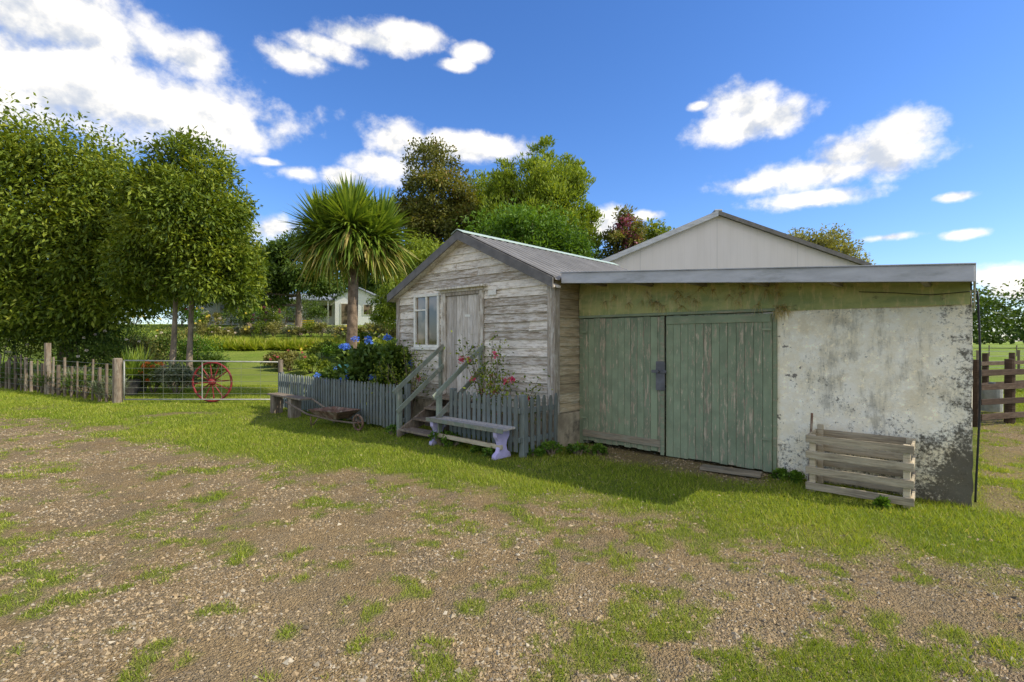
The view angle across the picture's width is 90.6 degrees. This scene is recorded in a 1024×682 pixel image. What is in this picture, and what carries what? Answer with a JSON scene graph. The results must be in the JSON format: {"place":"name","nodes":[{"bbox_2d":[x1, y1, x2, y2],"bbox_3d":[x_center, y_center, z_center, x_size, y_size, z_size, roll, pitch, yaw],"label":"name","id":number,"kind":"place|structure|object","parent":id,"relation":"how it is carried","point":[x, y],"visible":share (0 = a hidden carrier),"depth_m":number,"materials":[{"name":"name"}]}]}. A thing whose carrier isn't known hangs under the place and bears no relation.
{"place":"outdoors","nodes":[
{"label":"outdoors","id":0,"kind":"place"},
{"bbox_2d":[0,324,1023,681],"bbox_3d":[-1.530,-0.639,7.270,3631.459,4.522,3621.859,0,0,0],"label":"ground","id":1,"kind":"structure","parent":0,"point":[244,366],"depth_m":3.63,"materials":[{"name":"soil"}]},
{"bbox_2d":[0,327,43,367],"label":"garden shrub","id":2,"kind":"object","parent":1,"relation":"on","point":[13,346],"visible":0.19,"depth_m":18.86,"materials":[{"name":"green plant"}]},
{"bbox_2d":[4,364,40,388],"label":"lavender clump","id":3,"kind":"object","parent":1,"relation":"on","point":[18,372],"visible":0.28,"depth_m":15.93,"materials":[{"name":"green plant"}]},
{"bbox_2d":[30,366,69,392],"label":"lavender clump","id":4,"kind":"object","parent":1,"relation":"on","point":[41,384],"visible":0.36,"depth_m":14.74,"materials":[{"name":"green plant"}]},
{"bbox_2d":[0,324,105,368],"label":"garden shrub","id":5,"kind":"object","parent":1,"relation":"on","point":[34,351],"visible":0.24,"depth_m":17.74,"materials":[{"name":"green plant"}]},
{"bbox_2d":[0,343,111,401],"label":"picket fence","id":6,"kind":"object","parent":1,"relation":"on","point":[47,387],"visible":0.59,"depth_m":14.71,"materials":[{"name":"grey wood"}]},
{"bbox_2d":[60,366,90,394],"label":"lavender clump","id":7,"kind":"object","parent":1,"relation":"on","point":[74,370],"visible":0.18,"depth_m":14.67,"materials":[{"name":"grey plant"}]},
{"bbox_2d":[58,370,97,396],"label":"lavender clump","id":8,"kind":"object","parent":1,"relation":"on","point":[80,375],"visible":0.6,"depth_m":14.21,"materials":[{"name":"green plant"}]},
{"bbox_2d":[33,328,124,372],"bbox_3d":[-14.893,0.466,17.570,2.136,2.118,2.380,0,0,33],"label":"garden shrub","id":9,"kind":"object","parent":1,"relation":"on","point":[86,340],"visible":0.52,"depth_m":17.25,"materials":[{"name":"green plant"}]},
{"bbox_2d":[0,87,179,373],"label":"broadleaf tree","id":10,"kind":"object","parent":1,"relation":"on","point":[47,273],"visible":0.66,"depth_m":16.73,"materials":[{"name":"green plant"}]},
{"bbox_2d":[81,369,111,398],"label":"lavender clump","id":11,"kind":"object","parent":1,"relation":"on","point":[95,375],"visible":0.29,"depth_m":13.89,"materials":[{"name":"green plant"}]},
{"bbox_2d":[66,330,150,381],"bbox_3d":[-13.877,0.556,17.497,2.447,1.946,2.124,0,0,0],"label":"garden shrub","id":12,"kind":"object","parent":1,"relation":"on","point":[110,348],"visible":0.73,"depth_m":17.09,"materials":[{"name":"green plant"}]},
{"bbox_2d":[88,377,129,400],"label":"lavender clump","id":13,"kind":"object","parent":1,"relation":"on","point":[96,384],"visible":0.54,"depth_m":13.41,"materials":[{"name":"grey plant"}]},
{"bbox_2d":[112,358,122,403],"bbox_3d":[-10.120,1.120,13.000,0.230,1.360,0.230,0,0,0],"label":"gate post","id":14,"kind":"object","parent":1,"relation":"on","point":[117,380],"visible":0.79,"depth_m":12.92,"materials":[{"name":"brown wood"}]},
{"bbox_2d":[123,360,277,399],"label":"farm gate","id":15,"kind":"structure","parent":14,"relation":"attached to","point":[202,381],"depth_m":12.99,"materials":[{"name":"metal"}]},
{"bbox_2d":[87,323,155,356],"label":"garden shrub","id":16,"kind":"object","parent":1,"relation":"on","point":[134,335],"visible":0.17,"depth_m":21.25,"materials":[{"name":"green plant"}]},
{"bbox_2d":[98,334,166,368],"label":"garden shrub","id":17,"kind":"object","parent":1,"relation":"on","point":[145,345],"visible":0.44,"depth_m":18.46,"materials":[{"name":"green plant"}]},
{"bbox_2d":[125,379,140,395],"bbox_3d":[-10.988,1.333,14.600,0.500,0.460,0.500,0,0,0],"label":"plant pot","id":18,"kind":"object","parent":1,"relation":"on","point":[133,387],"visible":0.57,"depth_m":14.48,"materials":[{"name":"grey"}]},
{"bbox_2d":[108,346,154,378],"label":"flax plant","id":19,"kind":"object","parent":18,"relation":"in","point":[132,368],"visible":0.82,"depth_m":14.56,"materials":[{"name":"green plant"}]},
{"bbox_2d":[111,315,170,341],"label":"garden shrub","id":20,"kind":"object","parent":1,"relation":"on","point":[150,332],"visible":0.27,"depth_m":26.03,"materials":[{"name":"green plant"}]},
{"bbox_2d":[132,376,149,391],"bbox_3d":[-11.315,1.307,15.400,0.500,0.460,0.500,0,0,0],"label":"plant pot","id":21,"kind":"object","parent":1,"relation":"on","point":[143,388],"visible":0.26,"depth_m":15.30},
{"bbox_2d":[121,343,164,378],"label":"flax plant","id":22,"kind":"object","parent":21,"relation":"in","point":[140,355],"visible":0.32,"depth_m":15.41,"materials":[{"name":"green plant"}]},
{"bbox_2d":[137,361,164,392],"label":"flowering shrub","id":23,"kind":"object","parent":1,"relation":"on","point":[144,378],"visible":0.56,"depth_m":15.12,"materials":[{"name":"green plant"}]},
{"bbox_2d":[134,326,186,368],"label":"garden shrub","id":24,"kind":"object","parent":1,"relation":"on","point":[164,339],"visible":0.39,"depth_m":19.86,"materials":[{"name":"green plant"}]},
{"bbox_2d":[146,362,200,392],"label":"garden shrub","id":25,"kind":"object","parent":1,"relation":"on","point":[176,371],"visible":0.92,"depth_m":14.89,"materials":[{"name":"green plant"}]},
{"bbox_2d":[150,327,202,358],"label":"garden shrub","id":26,"kind":"object","parent":1,"relation":"on","point":[160,333],"visible":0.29,"depth_m":24.75,"materials":[{"name":"green plant"}]},
{"bbox_2d":[161,303,196,325],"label":"border shrub","id":27,"kind":"object","parent":1,"relation":"on","point":[181,310],"visible":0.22,"depth_m":43.86,"materials":[{"name":"green plant"}]},
{"bbox_2d":[91,124,272,387],"bbox_3d":[-10.495,-2.670,16.495,4.995,8.641,4.942,0,0,-36],"label":"broadleaf tree","id":28,"kind":"object","parent":1,"relation":"on","point":[184,231],"visible":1,"depth_m":15.53,"materials":[{"name":"green plant"}]},
{"bbox_2d":[160,331,228,377],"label":"garden shrub","id":29,"kind":"object","parent":1,"relation":"on","point":[204,345],"visible":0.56,"depth_m":18.69,"materials":[{"name":"green plant"}]},
{"bbox_2d":[181,307,210,324],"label":"border shrub","id":30,"kind":"object","parent":1,"relation":"on","point":[198,314],"visible":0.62,"depth_m":40.85,"materials":[{"name":"green plant"}]},
{"bbox_2d":[187,320,212,335],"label":"terrace shrub","id":31,"kind":"object","parent":1,"relation":"on","point":[204,331],"visible":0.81,"depth_m":34.69,"materials":[{"name":"green plant"}]},
{"bbox_2d":[196,311,225,327],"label":"border shrub","id":32,"kind":"object","parent":1,"relation":"on","point":[216,314],"visible":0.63,"depth_m":41.81,"materials":[{"name":"green plant"}]},
{"bbox_2d":[193,351,229,379],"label":"garden shrub","id":33,"kind":"object","parent":1,"relation":"on","point":[221,369],"visible":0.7,"depth_m":17.91,"materials":[{"name":"green plant"}]},
{"bbox_2d":[192,362,232,401],"bbox_3d":[-7.763,1.060,13.120,1.052,1.052,0.200,0,0,0],"label":"wagon wheel","id":34,"kind":"object","parent":1,"relation":"on","point":[211,379],"visible":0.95,"depth_m":13.11,"materials":[{"name":"red paint"}]},
{"bbox_2d":[211,326,235,336],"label":"terrace shrub","id":35,"kind":"object","parent":1,"relation":"on","point":[229,330],"visible":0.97,"depth_m":34.79,"materials":[{"name":"green plant"}]},
{"bbox_2d":[218,309,252,326],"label":"border shrub","id":36,"kind":"object","parent":1,"relation":"on","point":[245,319],"visible":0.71,"depth_m":41.05,"materials":[{"name":"green plant"}]},
{"bbox_2d":[154,333,357,350],"bbox_3d":[-14.600,0.019,29.533,12.880,1.069,3.697,0,0,0],"label":"agapanthus bed","id":37,"kind":"object","parent":1,"relation":"on","point":[257,342],"visible":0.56,"depth_m":28.54,"materials":[{"name":"green plant"}]},
{"bbox_2d":[248,320,270,336],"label":"terrace shrub","id":38,"kind":"object","parent":1,"relation":"on","point":[259,330],"visible":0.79,"depth_m":35.22,"materials":[{"name":"green plant"}]},
{"bbox_2d":[250,306,284,325],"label":"border shrub","id":39,"kind":"object","parent":1,"relation":"on","point":[268,317],"visible":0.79,"depth_m":40.75,"materials":[{"name":"green plant"}]},
{"bbox_2d":[261,351,283,365],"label":"garden shrub","id":40,"kind":"object","parent":1,"relation":"on","point":[267,357],"visible":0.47,"depth_m":21.70,"materials":[{"name":"green plant"}]},
{"bbox_2d":[264,320,284,336],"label":"terrace shrub","id":41,"kind":"object","parent":1,"relation":"on","point":[272,327],"visible":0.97,"depth_m":35.05,"materials":[{"name":"green plant"}]},
{"bbox_2d":[266,302,295,326],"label":"border shrub","id":42,"kind":"object","parent":1,"relation":"on","point":[287,313],"visible":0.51,"depth_m":42.75,"materials":[{"name":"green plant"}]},
{"bbox_2d":[215,225,347,334],"bbox_3d":[-16.854,-4.400,37.199,9.643,8.220,6.198,0,0,0],"label":"shade tree","id":43,"kind":"object","parent":1,"relation":"on","point":[283,283],"visible":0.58,"depth_m":36.13,"materials":[{"name":"green plant"}]},
{"bbox_2d":[187,287,378,324],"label":"house","id":44,"kind":"structure","parent":1,"relation":"on","point":[337,309],"depth_m":46.27,"materials":[{"name":"white paint"}]},
{"bbox_2d":[341,303,347,324],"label":"window","id":45,"kind":"structure","parent":44,"relation":"in","point":[344,306],"depth_m":45.91,"materials":[{"name":"beige glass"}]},
{"bbox_2d":[269,349,307,370],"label":"garden shrub","id":46,"kind":"object","parent":1,"relation":"on","point":[288,356],"visible":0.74,"depth_m":20.73,"materials":[{"name":"green plant"}]},
{"bbox_2d":[267,392,311,418],"bbox_3d":[-4.771,1.390,10.819,1.600,0.460,0.260,0,0,42],"label":"rustic bench","id":47,"kind":"object","parent":1,"relation":"on","point":[276,402],"visible":0.78,"depth_m":10.69,"materials":[{"name":"grey wood"}]},
{"bbox_2d":[291,294,323,321],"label":"border shrub","id":48,"kind":"object","parent":1,"relation":"on","point":[313,302],"visible":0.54,"depth_m":43.75,"materials":[{"name":"green plant"}]},
{"bbox_2d":[301,321,321,336],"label":"terrace shrub","id":49,"kind":"object","parent":1,"relation":"on","point":[309,325],"visible":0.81,"depth_m":35.59,"materials":[{"name":"green plant"}]},
{"bbox_2d":[293,352,332,373],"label":"garden shrub","id":50,"kind":"object","parent":1,"relation":"on","point":[308,363],"visible":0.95,"depth_m":19.73,"materials":[{"name":"green plant"}]},
{"bbox_2d":[304,304,329,323],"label":"border shrub","id":51,"kind":"object","parent":1,"relation":"on","point":[316,312],"visible":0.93,"depth_m":41.89,"materials":[{"name":"green plant"}]},
{"bbox_2d":[300,338,336,358],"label":"garden shrub","id":52,"kind":"object","parent":1,"relation":"on","point":[315,348],"visible":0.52,"depth_m":24.73,"materials":[{"name":"green plant"}]},
{"bbox_2d":[311,322,331,336],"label":"terrace shrub","id":53,"kind":"object","parent":1,"relation":"on","point":[323,327],"visible":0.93,"depth_m":35.62,"materials":[{"name":"green plant"}]},
{"bbox_2d":[304,365,343,404],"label":"hydrangea","id":54,"kind":"object","parent":1,"relation":"on","point":[328,372],"visible":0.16,"depth_m":12.17,"materials":[{"name":"green plant"}]},
{"bbox_2d":[285,398,363,430],"bbox_3d":[-3.422,1.383,9.496,1.986,0.441,0.617,0,0,35],"label":"wheelbarrow","id":55,"kind":"object","parent":1,"relation":"on","point":[331,413],"visible":1,"depth_m":9.28,"materials":[{"name":"wood"}]},
{"bbox_2d":[320,341,345,361],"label":"garden shrub","id":56,"kind":"object","parent":1,"relation":"on","point":[326,349],"visible":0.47,"depth_m":23.62,"materials":[{"name":"green plant"}]},
{"bbox_2d":[278,372,410,426],"bbox_3d":[-3.676,1.220,10.417,5.090,0.960,0.140,0,0,42],"label":"picket fence","id":57,"kind":"object","parent":1,"relation":"on","point":[295,385],"visible":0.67,"depth_m":9.84,"materials":[{"name":"paint"}]},
{"bbox_2d":[277,172,422,348],"bbox_3d":[-4.492,-1.494,14.187,4.161,6.540,3.413,0,0,0],"label":"cabbage tree","id":58,"kind":"object","parent":1,"relation":"on","point":[349,232],"visible":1,"depth_m":13.60,"materials":[{"name":"green plant"}]},
{"bbox_2d":[329,336,373,408],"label":"hydrangea","id":59,"kind":"object","parent":1,"relation":"on","point":[341,354],"visible":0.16,"depth_m":11.16,"materials":[{"name":"green plant"}]},
{"bbox_2d":[338,336,385,405],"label":"hydrangea","id":60,"kind":"object","parent":1,"relation":"on","point":[361,359],"visible":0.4,"depth_m":10.23,"materials":[{"name":"green plant"}]},
{"bbox_2d":[357,331,381,343],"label":"border shrub","id":61,"kind":"object","parent":1,"relation":"on","point":[366,334],"visible":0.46,"depth_m":29.70,"materials":[{"name":"green plant"}]},
{"bbox_2d":[338,243,411,297],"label":"shade tree","id":62,"kind":"object","parent":1,"relation":"on","point":[370,286],"visible":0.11,"depth_m":55.36,"materials":[{"name":"green plant"}]},
{"bbox_2d":[369,322,395,337],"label":"border shrub","id":63,"kind":"object","parent":1,"relation":"on","point":[378,328],"visible":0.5,"depth_m":33.74,"materials":[{"name":"green plant"}]},
{"bbox_2d":[359,349,414,414],"bbox_3d":[-2.410,0.879,9.659,1.045,1.449,0.939,0,0,27],"label":"rose bush","id":64,"kind":"object","parent":1,"relation":"on","point":[381,372],"visible":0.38,"depth_m":9.58,"materials":[{"name":"green plant"}]},
{"bbox_2d":[363,333,416,421],"bbox_3d":[-2.366,0.751,10.048,1.129,1.812,1.249,0,0,0],"label":"hydrangea","id":65,"kind":"object","parent":1,"relation":"on","point":[389,354],"visible":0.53,"depth_m":9.71,"materials":[{"name":"green plant"}]},
{"bbox_2d":[364,231,443,331],"bbox_3d":[-4.606,-2.200,25.040,5.018,6.500,4.269,0,0,14],"label":"weeping tree","id":66,"kind":"object","parent":1,"relation":"on","point":[385,309],"visible":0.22,"depth_m":24.43,"materials":[{"name":"green plant"}]},
{"bbox_2d":[377,340,436,416],"bbox_3d":[-1.866,0.784,9.235,1.154,1.637,0.786,0,0,0],"label":"rose bush","id":67,"kind":"object","parent":1,"relation":"on","point":[417,375],"visible":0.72,"depth_m":9.27,"materials":[{"name":"green plant"}]},
{"bbox_2d":[388,133,482,270],"bbox_3d":[-4.376,-5.777,30.023,7.494,12.553,5.215,0,0,0],"label":"copper tree","id":68,"kind":"object","parent":1,"relation":"on","point":[432,212],"visible":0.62,"depth_m":28.85,"materials":[{"name":"green plant"}]},
{"bbox_2d":[428,429,455,445],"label":"weed","id":69,"kind":"object","parent":1,"relation":"on","point":[438,441],"visible":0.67,"depth_m":7.69,"materials":[{"name":"green plant"}]},
{"bbox_2d":[440,432,463,447],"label":"weed","id":70,"kind":"object","parent":1,"relation":"on","point":[444,441],"visible":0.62,"depth_m":7.57,"materials":[{"name":"green plant"}]},
{"bbox_2d":[426,416,514,459],"bbox_3d":[-0.619,1.385,7.359,1.620,0.430,0.328,0,0,42],"label":"garden bench","id":71,"kind":"object","parent":1,"relation":"on","point":[501,433],"visible":0.85,"depth_m":7.11,"materials":[{"name":"grey wood"}]},
{"bbox_2d":[444,169,501,238],"bbox_3d":[-1.946,-5.115,30.977,4.987,11.011,4.625,0,0,26],"label":"garden tree","id":72,"kind":"object","parent":1,"relation":"on","point":[479,184],"visible":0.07,"depth_m":30.35,"materials":[{"name":"green plant"}]},
{"bbox_2d":[443,326,525,437],"bbox_3d":[-0.436,0.680,7.795,1.257,1.846,0.838,0,0,-13],"label":"rose bush","id":73,"kind":"object","parent":1,"relation":"on","point":[461,359],"visible":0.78,"depth_m":7.86,"materials":[{"name":"green plant"}]},
{"bbox_2d":[449,388,526,457],"bbox_3d":[-0.406,1.220,7.436,1.540,0.960,0.140,0,0,42],"label":"picket fence","id":74,"kind":"object","parent":1,"relation":"on","point":[466,404],"visible":0.68,"depth_m":7.29,"materials":[{"name":"paint"}]},
{"bbox_2d":[521,393,557,453],"bbox_3d":[0.400,1.148,7.155,0.712,0.795,0.060,0,0,-43],"label":"picket fence","id":75,"kind":"object","parent":74,"relation":"attached to","point":[544,435],"visible":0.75,"depth_m":7.10,"materials":[{"name":"paint"}]},
{"bbox_2d":[387,229,626,448],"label":"cottage","id":76,"kind":"structure","parent":1,"relation":"on","point":[461,284],"depth_m":8.43,"materials":[{"name":"wood"}]},
{"bbox_2d":[411,293,440,349],"bbox_3d":[-1.613,-0.357,9.511,0.830,1.045,0.080,0,0,42],"label":"window","id":77,"kind":"structure","parent":76,"relation":"in","point":[427,309],"depth_m":9.51,"materials":[{"name":"white paint"}]},
{"bbox_2d":[447,294,477,395],"bbox_3d":[-0.892,0.070,8.856,0.817,1.740,0.095,0,0,42],"label":"door","id":78,"kind":"structure","parent":76,"relation":"in","point":[462,310],"depth_m":8.89,"materials":[{"name":"grey wood"}]},
{"bbox_2d":[467,361,552,446],"bbox_3d":[-0.008,0.953,7.595,1.345,1.302,0.739,0,0,0],"label":"rose bush","id":79,"kind":"object","parent":1,"relation":"on","point":[496,389],"visible":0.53,"depth_m":7.57,"materials":[{"name":"green plant"}]},
{"bbox_2d":[0,384,1023,681],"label":"grass","id":80,"kind":"structure","parent":1,"relation":"on","point":[230,420],"depth_m":4.83,"materials":[{"name":"green plant"}]},
{"bbox_2d":[452,197,599,259],"bbox_3d":[0.685,-2.418,21.680,6.155,7.487,6.039,0,0,34],"label":"laurel tree","id":81,"kind":"object","parent":1,"relation":"on","point":[516,225],"visible":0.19,"depth_m":20.39,"materials":[{"name":"green plant"}]},
{"bbox_2d":[476,134,604,258],"bbox_3d":[1.570,-5.330,28.212,7.354,12.100,5.812,0,0,0],"label":"poplar tree","id":82,"kind":"object","parent":1,"relation":"on","point":[564,184],"visible":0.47,"depth_m":27.12,"materials":[{"name":"green plant"}]},
{"bbox_2d":[540,439,564,454],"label":"weed","id":83,"kind":"object","parent":1,"relation":"on","point":[550,447],"visible":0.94,"depth_m":7.07,"materials":[{"name":"green plant"}]},
{"bbox_2d":[565,441,591,455],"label":"weed","id":84,"kind":"object","parent":1,"relation":"on","point":[576,448],"visible":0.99,"depth_m":7.09,"materials":[{"name":"green plant"}]},
{"bbox_2d":[591,442,608,455],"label":"weed","id":85,"kind":"object","parent":1,"relation":"on","point":[599,448],"visible":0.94,"depth_m":7.14,"materials":[{"name":"green plant"}]},
{"bbox_2d":[598,204,649,259],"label":"flowering tree","id":86,"kind":"object","parent":1,"relation":"on","point":[626,233],"visible":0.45,"depth_m":26.58,"materials":[{"name":"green plant"}]},
{"bbox_2d":[622,217,674,250],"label":"garden tree","id":87,"kind":"object","parent":1,"relation":"on","point":[654,230],"visible":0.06,"depth_m":29.25,"materials":[{"name":"green plant"}]},
{"bbox_2d":[700,464,762,477],"bbox_3d":[2.645,1.570,6.129,0.680,0.040,0.180,0,0,34],"label":"timber offcut","id":88,"kind":"object","parent":1,"relation":"on","point":[733,471],"visible":1,"depth_m":6.07,"materials":[{"name":"grey wood"}]},
{"bbox_2d":[602,209,870,318],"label":"shed","id":89,"kind":"structure","parent":1,"relation":"on","point":[716,238],"depth_m":16.09,"materials":[{"name":"metal"}]},
{"bbox_2d":[560,263,975,506],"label":"garage","id":90,"kind":"structure","parent":1,"relation":"on","point":[713,379],"depth_m":5.99,"materials":[{"name":"paint"}]},
{"bbox_2d":[581,316,666,454],"bbox_3d":[1.603,0.612,7.400,1.410,1.915,0.110,0,0,42],"label":"door","id":91,"kind":"structure","parent":90,"relation":"in","point":[624,371],"depth_m":7.39,"materials":[{"name":"green paint"}]},
{"bbox_2d":[601,283,792,321],"bbox_3d":[2.321,-0.469,6.781,2.703,0.547,0.286,0,0,42],"label":"dry vine","id":92,"kind":"object","parent":90,"relation":"attached to","point":[777,311],"visible":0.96,"depth_m":6.33,"materials":[{"name":"plant"}]},
{"bbox_2d":[666,313,771,472],"bbox_3d":[2.613,0.616,6.511,1.343,1.924,0.060,0,0,42],"label":"door","id":93,"kind":"structure","parent":90,"relation":"in","point":[719,366],"depth_m":6.47,"materials":[{"name":"green paint"}]},
{"bbox_2d":[859,291,981,501],"bbox_3d":[4.101,0.508,5.137,0.969,2.084,0.053,0,0,39],"label":"hose","id":94,"kind":"object","parent":90,"relation":"hanging from","point":[979,406],"visible":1,"depth_m":4.84,"materials":[{"name":"black rubber"}]},
{"bbox_2d":[768,467,788,479],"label":"weed","id":95,"kind":"object","parent":1,"relation":"on","point":[782,473],"visible":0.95,"depth_m":5.85,"materials":[{"name":"green plant"}]},
{"bbox_2d":[788,470,804,483],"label":"weed","id":96,"kind":"object","parent":1,"relation":"on","point":[796,475],"visible":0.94,"depth_m":5.72,"materials":[{"name":"green plant"}]},
{"bbox_2d":[788,223,876,264],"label":"garden tree","id":97,"kind":"object","parent":1,"relation":"on","point":[834,236],"visible":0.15,"depth_m":34.70,"materials":[{"name":"green plant"}]},
{"bbox_2d":[806,424,915,508],"bbox_3d":[3.603,1.260,5.243,0.900,0.660,0.504,0,0,41],"label":"pallet","id":98,"kind":"object","parent":1,"relation":"on","point":[816,454],"visible":0.99,"depth_m":5.21,"materials":[{"name":"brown wood"}]},
{"bbox_2d":[871,495,891,509],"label":"weed","id":99,"kind":"object","parent":1,"relation":"on","point":[880,501],"visible":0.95,"depth_m":4.81,"materials":[{"name":"green plant"}]},
{"bbox_2d":[981,382,1002,411],"bbox_3d":[10.611,1.230,11.200,0.354,0.640,0.360,0,0,0],"label":"metal drum","id":100,"kind":"object","parent":1,"relation":"on","point":[989,394],"visible":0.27,"depth_m":11.08,"materials":[{"name":"metal"}]},
{"bbox_2d":[972,279,1023,342],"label":"shelter belt","id":101,"kind":"object","parent":1,"relation":"on","point":[996,318],"visible":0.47,"depth_m":107.19,"materials":[{"name":"green plant"}]},
{"bbox_2d":[973,359,1023,426],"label":"yard fence","id":102,"kind":"object","parent":1,"relation":"on","point":[1009,386],"visible":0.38,"depth_m":9.64,"materials":[{"name":"brown wood"}]},
{"bbox_2d":[973,324,1023,343],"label":"woods","id":103,"kind":"object","parent":1,"relation":"on","point":[997,338],"visible":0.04,"depth_m":234.77,"materials":[{"name":"green plant"}]},
{"bbox_2d":[973,350,1023,368],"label":"paddock fence","id":104,"kind":"object","parent":1,"relation":"on","point":[1017,351],"visible":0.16,"depth_m":25.12,"materials":[{"name":"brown wood"}]},
{"bbox_2d":[982,353,1023,393],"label":"yard fence","id":105,"kind":"object","parent":1,"relation":"on","point":[986,363],"visible":0.16,"depth_m":14.62,"materials":[{"name":"brown wood"}]},
{"bbox_2d":[0,0,1023,340],"label":"sky","id":106,"kind":"structure","parent":0,"point":[898,123],"materials":[{"name":"blue"}]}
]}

